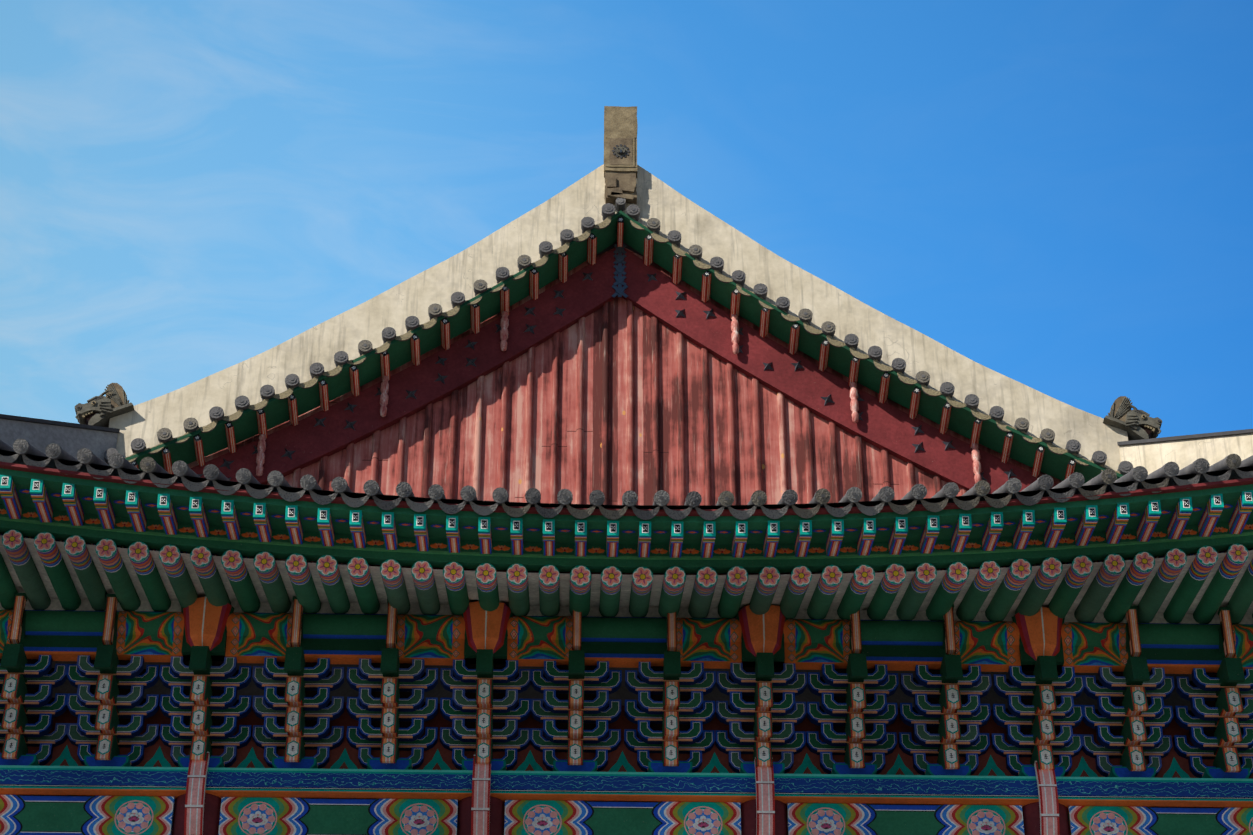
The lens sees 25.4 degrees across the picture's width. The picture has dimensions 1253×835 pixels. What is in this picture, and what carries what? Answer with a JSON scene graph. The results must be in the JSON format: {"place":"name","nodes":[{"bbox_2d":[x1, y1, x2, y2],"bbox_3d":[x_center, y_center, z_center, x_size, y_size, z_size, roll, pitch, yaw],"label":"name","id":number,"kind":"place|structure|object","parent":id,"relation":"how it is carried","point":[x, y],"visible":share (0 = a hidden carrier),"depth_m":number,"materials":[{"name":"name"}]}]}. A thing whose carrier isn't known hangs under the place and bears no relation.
{"place":"outdoors","nodes":[
{"label":"outdoors","id":0,"kind":"place"},
{"bbox_2d":[0,106,1252,474],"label":"ridges","id":1,"kind":"object","parent":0,"point":[620,172],"visible":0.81,"depth_m":35.28,"materials":[{"name":"paint"}]},
{"bbox_2d":[75,383,133,426],"bbox_3d":[-6.441,-0.124,34.466,0.711,0.701,0.340,1,-35,-1],"label":"dragon head ornament","id":2,"kind":"object","parent":1,"relation":"on","point":[101,410],"visible":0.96,"depth_m":34.33,"materials":[{"name":"stone"}]},
{"bbox_2d":[108,211,1123,574],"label":"gable","id":3,"kind":"structure","parent":1,"relation":"attached to","point":[580,371],"depth_m":35.04,"materials":[{"name":"wood"}]},
{"bbox_2d":[0,197,1252,519],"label":"tiles","id":4,"kind":"object","parent":1,"relation":"attached to","point":[116,461],"visible":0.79,"depth_m":28.42,"materials":[{"name":"grey tile"}]},
{"bbox_2d":[0,242,1252,711],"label":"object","id":5,"kind":"object","parent":4,"relation":"on","point":[624,694],"visible":0.1,"depth_m":38.52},
{"bbox_2d":[1103,396,1161,440],"bbox_3d":[6.284,0.043,34.704,0.711,0.701,0.340,1,-35,-1],"label":"dragon head ornament","id":6,"kind":"object","parent":1,"relation":"on","point":[1135,423],"visible":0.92,"depth_m":34.56,"materials":[{"name":"stone"}]},
{"bbox_2d":[0,0,1252,437],"label":"sky","id":7,"kind":"structure","parent":0,"point":[1057,195],"materials":[{"name":"blue"}]},
{"label":"ground","id":8,"kind":"structure","parent":0,"visible":0},
{"bbox_3d":[-0.157,13.822,29.089,36.000,15.100,26.000,1,-35,-1],"label":"lower storey","id":9,"kind":"object","parent":8,"relation":"on","visible":0},
{"bbox_2d":[0,752,1252,834],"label":"beam","id":10,"kind":"structure","parent":9,"relation":"on","point":[195,797],"depth_m":29.50,"materials":[{"name":"paint"}]},
{"bbox_2d":[0,593,1252,778],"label":"brackets","id":11,"kind":"object","parent":10,"relation":"on","point":[294,716],"visible":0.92,"depth_m":29.98,"materials":[{"name":"wood"}]},
{"bbox_2d":[0,599,1252,673],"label":"painted panel","id":12,"kind":"object","parent":11,"relation":"on","point":[624,638],"visible":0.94,"depth_m":30.07,"materials":[{"name":"paint"}]},
{"bbox_2d":[0,461,1252,623],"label":"roof eaves","id":13,"kind":"object","parent":12,"relation":"on","point":[1171,554],"visible":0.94,"depth_m":28.74,"materials":[{"name":"paint"}]}
]}

